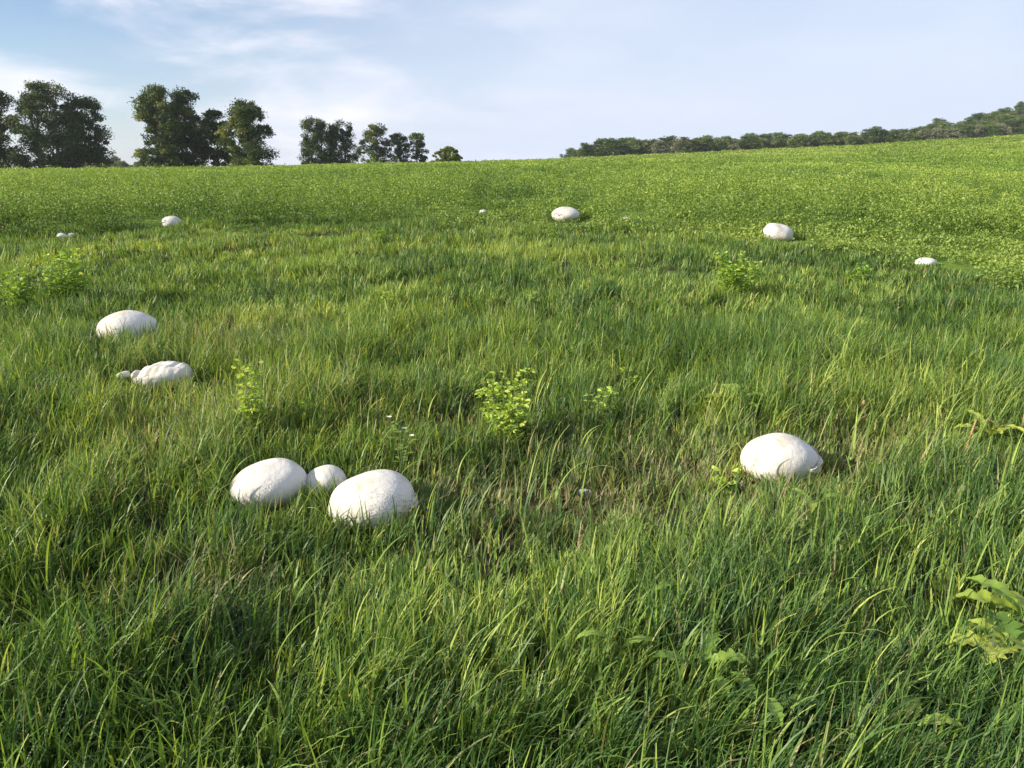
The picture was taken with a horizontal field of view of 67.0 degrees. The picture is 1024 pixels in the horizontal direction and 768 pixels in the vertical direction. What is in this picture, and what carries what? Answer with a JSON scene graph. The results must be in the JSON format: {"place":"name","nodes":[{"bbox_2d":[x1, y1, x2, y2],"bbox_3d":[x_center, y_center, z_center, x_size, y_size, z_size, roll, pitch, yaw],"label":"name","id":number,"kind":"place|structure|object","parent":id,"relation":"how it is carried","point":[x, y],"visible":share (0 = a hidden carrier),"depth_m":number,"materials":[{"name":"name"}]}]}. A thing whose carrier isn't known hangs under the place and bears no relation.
{"place":"outdoors","nodes":[
{"label":"outdoors","id":0,"kind":"place"},
{"bbox_2d":[0,137,1023,767],"bbox_3d":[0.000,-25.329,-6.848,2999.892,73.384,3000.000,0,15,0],"label":"ground","id":1,"kind":"structure","parent":0,"point":[152,221],"depth_m":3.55,"materials":[{"name":"green plant"}]},
{"bbox_2d":[0,90,30,168],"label":"tree","id":2,"kind":"object","parent":1,"relation":"on","point":[6,100],"visible":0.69,"depth_m":161.67,"materials":[{"name":"green plant"}]},
{"bbox_2d":[0,263,37,312],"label":"alfalfa plant","id":3,"kind":"object","parent":1,"relation":"on","point":[16,287],"visible":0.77,"depth_m":6.90,"materials":[{"name":"green plant"}]},
{"bbox_2d":[0,80,90,168],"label":"tree","id":4,"kind":"object","parent":1,"relation":"on","point":[31,105],"visible":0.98,"depth_m":161.59,"materials":[{"name":"green plant"}]},
{"bbox_2d":[33,248,100,303],"bbox_3d":[-4.051,-0.973,7.086,0.445,0.560,0.505,4,16,13],"label":"alfalfa plant","id":5,"kind":"object","parent":1,"relation":"on","point":[74,281],"visible":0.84,"depth_m":7.03,"materials":[{"name":"green plant"}]},
{"bbox_2d":[52,95,116,167],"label":"tree","id":6,"kind":"object","parent":1,"relation":"on","point":[95,150],"visible":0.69,"depth_m":166.40,"materials":[{"name":"green plant"}]},
{"bbox_2d":[114,160,129,167],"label":"woodland tree","id":7,"kind":"object","parent":1,"relation":"on","point":[121,164],"visible":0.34,"depth_m":392.51,"materials":[{"name":"green plant"}]},
{"bbox_2d":[96,310,158,342],"bbox_3d":[-2.951,-0.420,5.940,0.450,0.289,0.447,0,15,0],"label":"rock","id":8,"kind":"object","parent":1,"relation":"on","point":[129,317],"visible":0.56,"depth_m":5.79,"materials":[{"name":"white stone"}]},
{"bbox_2d":[116,361,194,388],"bbox_3d":[-2.256,-0.056,4.906,0.451,0.173,0.240,0,15,0],"label":"puffball","id":9,"kind":"object","parent":1,"relation":"on","point":[169,369],"visible":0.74,"depth_m":4.82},
{"bbox_2d":[127,82,185,167],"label":"tree","id":10,"kind":"object","parent":1,"relation":"on","point":[154,115],"visible":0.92,"depth_m":155.22,"materials":[{"name":"green plant"}]},
{"bbox_2d":[162,216,182,226],"bbox_3d":[-5.935,-2.819,13.496,0.338,0.224,0.329,0,15,0],"label":"puffball","id":11,"kind":"object","parent":1,"relation":"on","point":[169,220],"visible":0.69,"depth_m":13.37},
{"bbox_2d":[161,85,213,166],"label":"tree","id":12,"kind":"object","parent":1,"relation":"on","point":[187,141],"visible":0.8,"depth_m":158.58,"materials":[{"name":"green plant"}]},
{"bbox_2d":[194,108,233,166],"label":"tree","id":13,"kind":"object","parent":1,"relation":"on","point":[211,153],"visible":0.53,"depth_m":162.93,"materials":[{"name":"green plant"}]},
{"bbox_2d":[213,97,279,166],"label":"tree","id":14,"kind":"object","parent":1,"relation":"on","point":[243,115],"visible":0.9,"depth_m":153.73,"materials":[{"name":"green plant"}]},
{"bbox_2d":[228,359,268,436],"bbox_3d":[-1.371,0.084,4.055,0.177,0.459,0.213,4,16,13],"label":"alfalfa plant","id":15,"kind":"object","parent":1,"relation":"on","point":[244,408],"visible":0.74,"depth_m":4.04,"materials":[{"name":"green plant"}]},
{"bbox_2d":[228,458,306,509],"bbox_3d":[-1.116,0.456,3.531,0.366,0.228,0.341,0,15,0],"label":"puffball","id":16,"kind":"object","parent":1,"relation":"on","point":[271,477],"visible":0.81,"depth_m":3.42,"materials":[{"name":"white stone"}]},
{"bbox_2d":[291,400,315,425],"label":"alfalfa plant","id":17,"kind":"object","parent":1,"relation":"on","point":[302,405],"visible":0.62,"depth_m":4.23,"materials":[{"name":"green plant"}]},
{"bbox_2d":[297,115,338,164],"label":"tree","id":18,"kind":"object","parent":1,"relation":"on","point":[312,145],"visible":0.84,"depth_m":199.00,"materials":[{"name":"green plant"}]},
{"bbox_2d":[306,465,346,498],"bbox_3d":[-0.861,0.451,3.574,0.196,0.150,0.188,0,15,0],"label":"puffball","id":19,"kind":"object","parent":1,"relation":"on","point":[322,473],"visible":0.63,"depth_m":3.51,"materials":[{"name":"white stone"}]},
{"bbox_2d":[319,118,363,163],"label":"tree","id":20,"kind":"object","parent":1,"relation":"on","point":[336,134],"visible":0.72,"depth_m":201.30,"materials":[{"name":"green plant"}]},
{"bbox_2d":[328,469,418,533],"bbox_3d":[-0.600,0.512,3.363,0.389,0.256,0.380,0,15,0],"label":"puffball","id":21,"kind":"object","parent":1,"relation":"on","point":[374,490],"visible":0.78,"depth_m":3.23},
{"bbox_2d":[356,122,397,163],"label":"tree","id":22,"kind":"object","parent":1,"relation":"on","point":[377,131],"visible":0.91,"depth_m":218.38,"materials":[{"name":"green plant"}]},
{"bbox_2d":[371,226,386,243],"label":"alfalfa plant","id":23,"kind":"object","parent":1,"relation":"on","point":[377,233],"visible":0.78,"depth_m":11.07,"materials":[{"name":"green plant"}]},
{"bbox_2d":[387,132,412,162],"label":"tree","id":24,"kind":"object","parent":1,"relation":"on","point":[399,150],"visible":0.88,"depth_m":221.04,"materials":[{"name":"green plant"}]},
{"bbox_2d":[387,416,416,469],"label":"flowering weed","id":25,"kind":"object","parent":1,"relation":"on","point":[401,448],"visible":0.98,"depth_m":3.73,"materials":[{"name":"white plant"}]},
{"bbox_2d":[405,132,429,162],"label":"tree","id":26,"kind":"object","parent":1,"relation":"on","point":[419,143],"visible":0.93,"depth_m":223.09,"materials":[{"name":"green plant"}]},
{"bbox_2d":[429,146,462,161],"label":"bush","id":27,"kind":"object","parent":1,"relation":"on","point":[444,153],"visible":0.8,"depth_m":95.38,"materials":[{"name":"green plant"}]},
{"bbox_2d":[474,367,537,444],"bbox_3d":[-0.030,0.131,4.078,0.336,0.418,0.319,4,16,15],"label":"alfalfa plant","id":28,"kind":"object","parent":1,"relation":"on","point":[516,417],"visible":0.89,"depth_m":4.04,"materials":[{"name":"green plant"}]},
{"bbox_2d":[0,134,1023,245],"bbox_3d":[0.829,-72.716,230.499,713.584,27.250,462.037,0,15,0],"label":"crop","id":29,"kind":"object","parent":1,"relation":"on","point":[49,192],"visible":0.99,"depth_m":16.73,"materials":[{"name":"green plant"}]},
{"bbox_2d":[545,223,557,241],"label":"alfalfa plant","id":30,"kind":"object","parent":1,"relation":"on","point":[552,230],"visible":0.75,"depth_m":11.56,"materials":[{"name":"green plant"}]},
{"bbox_2d":[551,207,579,221],"bbox_3d":[0.973,-3.073,14.051,0.509,0.293,0.478,0,15,0],"label":"puffball","id":31,"kind":"object","parent":1,"relation":"on","point":[561,214],"visible":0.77,"depth_m":13.89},
{"bbox_2d":[560,147,574,157],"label":"woodland tree","id":32,"kind":"object","parent":1,"relation":"on","point":[568,151],"visible":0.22,"depth_m":425.25,"materials":[{"name":"green plant"}]},
{"bbox_2d":[577,142,597,157],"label":"woodland tree","id":33,"kind":"object","parent":1,"relation":"on","point":[584,151],"visible":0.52,"depth_m":391.10,"materials":[{"name":"green plant"}]},
{"bbox_2d":[589,146,601,156],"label":"woodland tree","id":34,"kind":"object","parent":1,"relation":"on","point":[596,151],"visible":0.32,"depth_m":400.77,"materials":[{"name":"green plant"}]},
{"bbox_2d":[592,138,604,148],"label":"woodland tree","id":35,"kind":"object","parent":1,"relation":"on","point":[597,142],"visible":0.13,"depth_m":408.57,"materials":[{"name":"green plant"}]},
{"bbox_2d":[583,383,622,423],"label":"alfalfa plant","id":36,"kind":"object","parent":1,"relation":"on","point":[609,392],"visible":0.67,"depth_m":4.33,"materials":[{"name":"green plant"}]},
{"bbox_2d":[596,137,629,155],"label":"woodland tree","id":37,"kind":"object","parent":1,"relation":"on","point":[611,143],"visible":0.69,"depth_m":398.12,"materials":[{"name":"green plant"}]},
{"bbox_2d":[575,628,657,665],"bbox_3d":[0.318,0.809,2.320,0.265,0.170,0.038,-3,15,-12],"label":"dock plant","id":38,"kind":"object","parent":1,"relation":"on","point":[633,639],"visible":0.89,"depth_m":2.31,"materials":[{"name":"green plant"}]},
{"bbox_2d":[619,367,641,391],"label":"alfalfa plant","id":39,"kind":"object","parent":1,"relation":"on","point":[629,376],"visible":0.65,"depth_m":4.91,"materials":[{"name":"green plant"}]},
{"bbox_2d":[624,140,641,154],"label":"woodland tree","id":40,"kind":"object","parent":1,"relation":"on","point":[632,147],"visible":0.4,"depth_m":406.69,"materials":[{"name":"green plant"}]},
{"bbox_2d":[638,142,650,153],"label":"woodland tree","id":41,"kind":"object","parent":1,"relation":"on","point":[646,150],"visible":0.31,"depth_m":410.88,"materials":[{"name":"green plant"}]},
{"bbox_2d":[649,142,660,153],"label":"woodland tree","id":42,"kind":"object","parent":1,"relation":"on","point":[656,150],"visible":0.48,"depth_m":407.77,"materials":[{"name":"green plant"}]},
{"bbox_2d":[649,140,670,153],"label":"woodland tree","id":43,"kind":"object","parent":1,"relation":"on","point":[663,147],"visible":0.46,"depth_m":409.08,"materials":[{"name":"green plant"}]},
{"bbox_2d":[653,135,676,152],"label":"woodland tree","id":44,"kind":"object","parent":1,"relation":"on","point":[668,138],"visible":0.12,"depth_m":420.62,"materials":[{"name":"green plant"}]},
{"bbox_2d":[653,581,709,608],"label":"dock plant","id":45,"kind":"object","parent":1,"relation":"on","point":[659,586],"visible":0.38,"depth_m":2.59,"materials":[{"name":"green plant"}]},
{"bbox_2d":[667,137,697,152],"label":"woodland tree","id":46,"kind":"object","parent":1,"relation":"on","point":[678,141],"visible":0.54,"depth_m":407.67,"materials":[{"name":"green plant"}]},
{"bbox_2d":[679,140,695,152],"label":"woodland tree","id":47,"kind":"object","parent":1,"relation":"on","point":[688,146],"visible":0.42,"depth_m":406.74,"materials":[{"name":"green plant"}]},
{"bbox_2d":[690,138,706,152],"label":"woodland tree","id":48,"kind":"object","parent":1,"relation":"on","point":[696,142],"visible":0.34,"depth_m":411.42,"materials":[{"name":"green plant"}]},
{"bbox_2d":[653,630,751,698],"bbox_3d":[0.579,0.847,2.231,0.293,0.166,0.217,-12,19,-38],"label":"plant","id":49,"kind":"object","parent":1,"relation":"on","point":[679,657],"visible":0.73,"depth_m":2.22,"materials":[{"name":"green plant"}]},
{"bbox_2d":[701,137,713,151],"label":"woodland tree","id":50,"kind":"object","parent":1,"relation":"on","point":[708,146],"visible":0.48,"depth_m":413.01,"materials":[{"name":"green plant"}]},
{"bbox_2d":[712,139,727,151],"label":"woodland tree","id":51,"kind":"object","parent":1,"relation":"on","point":[719,144],"visible":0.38,"depth_m":420.91,"materials":[{"name":"green plant"}]},
{"bbox_2d":[707,464,740,493],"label":"alfalfa plant","id":52,"kind":"object","parent":1,"relation":"on","point":[724,479],"visible":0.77,"depth_m":3.54,"materials":[{"name":"green plant"}]},
{"bbox_2d":[721,136,731,148],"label":"woodland tree","id":53,"kind":"object","parent":1,"relation":"on","point":[727,138],"visible":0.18,"depth_m":425.10,"materials":[{"name":"green plant"}]},
{"bbox_2d":[436,207,1023,290],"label":"clover","id":54,"kind":"object","parent":1,"relation":"on","point":[949,240],"visible":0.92,"depth_m":10.77,"materials":[{"name":"green plant"}]},
{"bbox_2d":[722,138,740,149],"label":"woodland tree","id":55,"kind":"object","parent":1,"relation":"on","point":[729,141],"visible":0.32,"depth_m":417.83,"materials":[{"name":"green plant"}]},
{"bbox_2d":[723,139,742,150],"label":"woodland tree","id":56,"kind":"object","parent":1,"relation":"on","point":[736,147],"visible":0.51,"depth_m":416.12,"materials":[{"name":"green plant"}]},
{"bbox_2d":[708,250,762,295],"bbox_3d":[2.146,-1.054,7.421,0.493,0.465,0.518,0,15,0],"label":"alfalfa plant","id":57,"kind":"object","parent":1,"relation":"on","point":[738,278],"visible":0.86,"depth_m":7.36,"materials":[{"name":"green plant"}]},
{"bbox_2d":[705,383,772,409],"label":"dock plant","id":58,"kind":"object","parent":1,"relation":"on","point":[748,394],"visible":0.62,"depth_m":4.40,"materials":[{"name":"green plant"}]},
{"bbox_2d":[737,134,766,149],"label":"woodland tree","id":59,"kind":"object","parent":1,"relation":"on","point":[748,140],"visible":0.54,"depth_m":418.15,"materials":[{"name":"green plant"}]},
{"bbox_2d":[758,138,769,147],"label":"woodland tree","id":60,"kind":"object","parent":1,"relation":"on","point":[766,141],"visible":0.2,"depth_m":426.93,"materials":[{"name":"green plant"}]},
{"bbox_2d":[761,133,775,145],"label":"woodland tree","id":61,"kind":"object","parent":1,"relation":"on","point":[768,136],"visible":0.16,"depth_m":438.31,"materials":[{"name":"green plant"}]},
{"bbox_2d":[767,136,785,148],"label":"woodland tree","id":62,"kind":"object","parent":1,"relation":"on","point":[778,141],"visible":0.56,"depth_m":422.41,"materials":[{"name":"green plant"}]},
{"bbox_2d":[729,671,823,733],"bbox_3d":[0.688,0.886,2.117,0.246,0.176,0.241,-13,20,-39],"label":"dock plant","id":63,"kind":"object","parent":1,"relation":"on","point":[773,706],"visible":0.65,"depth_m":2.10,"materials":[{"name":"green plant"}]},
{"bbox_2d":[763,223,792,241],"bbox_3d":[4.030,-2.281,11.698,0.460,0.302,0.386,0,15,0],"label":"puffball","id":64,"kind":"object","parent":1,"relation":"on","point":[782,232],"visible":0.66,"depth_m":11.56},
{"bbox_2d":[740,433,822,483],"bbox_3d":[1.297,0.355,3.729,0.374,0.245,0.350,0,15,0],"label":"puffball","id":65,"kind":"object","parent":1,"relation":"on","point":[772,453],"visible":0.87,"depth_m":3.60,"materials":[{"name":"white stone"}]},
{"bbox_2d":[772,132,792,139],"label":"woodland tree","id":66,"kind":"object","parent":1,"relation":"on","point":[779,133],"visible":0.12,"depth_m":454.69,"materials":[{"name":"green plant"}]},
{"bbox_2d":[786,136,809,147],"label":"woodland tree","id":67,"kind":"object","parent":1,"relation":"on","point":[792,142],"visible":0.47,"depth_m":432.75,"materials":[{"name":"green plant"}]},
{"bbox_2d":[784,133,815,147],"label":"woodland tree","id":68,"kind":"object","parent":1,"relation":"on","point":[790,140],"visible":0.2,"depth_m":436.51,"materials":[{"name":"green plant"}]},
{"bbox_2d":[788,134,813,147],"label":"woodland tree","id":69,"kind":"object","parent":1,"relation":"on","point":[804,137],"visible":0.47,"depth_m":430.95,"materials":[{"name":"green plant"}]},
{"bbox_2d":[787,515,822,539],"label":"alfalfa plant","id":70,"kind":"object","parent":1,"relation":"on","point":[807,530],"visible":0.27,"depth_m":3.04,"materials":[{"name":"green plant"}]},
{"bbox_2d":[790,488,849,527],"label":"dock plant","id":71,"kind":"object","parent":1,"relation":"on","point":[812,504],"visible":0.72,"depth_m":3.17,"materials":[{"name":"green plant"}]},
{"bbox_2d":[811,134,834,146],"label":"woodland tree","id":72,"kind":"object","parent":1,"relation":"on","point":[816,138],"visible":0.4,"depth_m":436.30,"materials":[{"name":"green plant"}]},
{"bbox_2d":[828,138,840,145],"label":"woodland tree","id":73,"kind":"object","parent":1,"relation":"on","point":[836,141],"visible":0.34,"depth_m":446.00,"materials":[{"name":"green plant"}]},
{"bbox_2d":[832,131,844,144],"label":"woodland tree","id":74,"kind":"object","parent":1,"relation":"on","point":[838,135],"visible":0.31,"depth_m":454.99,"materials":[{"name":"green plant"}]},
{"bbox_2d":[843,135,857,144],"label":"woodland tree","id":75,"kind":"object","parent":1,"relation":"on","point":[852,138],"visible":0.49,"depth_m":442.30,"materials":[{"name":"green plant"}]},
{"bbox_2d":[843,261,873,282],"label":"alfalfa plant","id":76,"kind":"object","parent":1,"relation":"on","point":[859,270],"visible":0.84,"depth_m":8.24,"materials":[{"name":"green plant"}]},
{"bbox_2d":[857,126,885,144],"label":"woodland tree","id":77,"kind":"object","parent":1,"relation":"on","point":[873,135],"visible":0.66,"depth_m":441.46,"materials":[{"name":"green plant"}]},
{"bbox_2d":[874,129,892,142],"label":"woodland tree","id":78,"kind":"object","parent":1,"relation":"on","point":[887,136],"visible":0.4,"depth_m":441.04,"materials":[{"name":"green plant"}]},
{"bbox_2d":[900,133,919,141],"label":"woodland tree","id":79,"kind":"object","parent":1,"relation":"on","point":[911,137],"visible":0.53,"depth_m":447.00,"materials":[{"name":"green plant"}]},
{"bbox_2d":[861,695,965,756],"bbox_3d":[1.074,0.942,2.047,0.191,0.146,0.240,-7,17,-24],"label":"dock plant","id":80,"kind":"object","parent":1,"relation":"on","point":[949,720],"visible":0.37,"depth_m":2.04,"materials":[{"name":"green plant"}]},
{"bbox_2d":[909,127,921,133],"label":"woodland tree","id":81,"kind":"object","parent":1,"relation":"on","point":[915,131],"visible":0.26,"depth_m":459.61,"materials":[{"name":"green plant"}]},
{"bbox_2d":[916,129,935,140],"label":"woodland tree","id":82,"kind":"object","parent":1,"relation":"on","point":[923,135],"visible":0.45,"depth_m":450.57,"materials":[{"name":"green plant"}]},
{"bbox_2d":[915,257,936,265],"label":"puffball","id":83,"kind":"object","parent":1,"relation":"on","point":[926,260],"visible":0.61,"depth_m":9.23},
{"bbox_2d":[927,127,948,139],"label":"woodland tree","id":84,"kind":"object","parent":1,"relation":"on","point":[936,131],"visible":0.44,"depth_m":449.12,"materials":[{"name":"green plant"}]},
{"bbox_2d":[931,118,947,123],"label":"woodland tree","id":85,"kind":"object","parent":1,"relation":"on","point":[936,120],"visible":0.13,"depth_m":579.41,"materials":[{"name":"green plant"}]},
{"bbox_2d":[948,127,963,138],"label":"woodland tree","id":86,"kind":"object","parent":1,"relation":"on","point":[956,133],"visible":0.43,"depth_m":453.59,"materials":[{"name":"green plant"}]},
{"bbox_2d":[959,116,976,124],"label":"woodland tree","id":87,"kind":"object","parent":1,"relation":"on","point":[969,119],"visible":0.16,"depth_m":554.63,"materials":[{"name":"green plant"}]},
{"bbox_2d":[962,124,977,137],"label":"woodland tree","id":88,"kind":"object","parent":1,"relation":"on","point":[967,127],"visible":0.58,"depth_m":452.80,"materials":[{"name":"green plant"}]},
{"bbox_2d":[964,419,976,452],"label":"dry stalk","id":89,"kind":"object","parent":1,"relation":"on","point":[974,425],"visible":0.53,"depth_m":3.76,"materials":[{"name":"beige plant"}]},
{"bbox_2d":[968,112,985,124],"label":"woodland tree","id":90,"kind":"object","parent":1,"relation":"on","point":[977,115],"visible":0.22,"depth_m":560.03,"materials":[{"name":"green plant"}]},
{"bbox_2d":[974,124,988,137],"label":"woodland tree","id":91,"kind":"object","parent":1,"relation":"on","point":[980,129],"visible":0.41,"depth_m":462.73,"materials":[{"name":"green plant"}]},
{"bbox_2d":[943,609,1023,679],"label":"thistle plant","id":92,"kind":"object","parent":1,"relation":"on","point":[1009,624],"visible":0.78,"depth_m":2.34,"materials":[{"name":"green plant"}]},
{"bbox_2d":[980,115,995,123],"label":"woodland tree","id":93,"kind":"object","parent":1,"relation":"on","point":[988,117],"visible":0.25,"depth_m":554.70,"materials":[{"name":"green plant"}]},
{"bbox_2d":[954,410,1023,445],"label":"dock plant","id":94,"kind":"object","parent":1,"relation":"on","point":[976,415],"visible":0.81,"depth_m":3.93,"materials":[{"name":"green plant"}]},
{"bbox_2d":[955,574,1023,619],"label":"plant","id":95,"kind":"object","parent":1,"relation":"on","point":[999,588],"visible":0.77,"depth_m":2.53,"materials":[{"name":"green plant"}]},
{"bbox_2d":[981,124,1003,136],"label":"woodland tree","id":96,"kind":"object","parent":1,"relation":"on","point":[991,131],"visible":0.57,"depth_m":461.27,"materials":[{"name":"green plant"}]},
{"bbox_2d":[995,123,1012,134],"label":"woodland tree","id":97,"kind":"object","parent":1,"relation":"on","point":[1007,132],"visible":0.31,"depth_m":464.10,"materials":[{"name":"green plant"}]},
{"bbox_2d":[995,118,1021,134],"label":"woodland tree","id":98,"kind":"object","parent":1,"relation":"on","point":[1014,122],"visible":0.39,"depth_m":479.19,"materials":[{"name":"green plant"}]},
{"bbox_2d":[1004,107,1017,117],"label":"woodland tree","id":99,"kind":"object","parent":1,"relation":"on","point":[1008,111],"visible":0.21,"depth_m":569.54,"materials":[{"name":"green plant"}]},
{"bbox_2d":[1013,101,1023,115],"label":"woodland tree","id":100,"kind":"object","parent":1,"relation":"on","point":[1019,107],"visible":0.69,"depth_m":585.45,"materials":[{"name":"green plant"}]},
{"bbox_2d":[0,0,1023,168],"label":"sky","id":101,"kind":"structure","parent":0,"point":[480,79],"materials":[{"name":"blue"}]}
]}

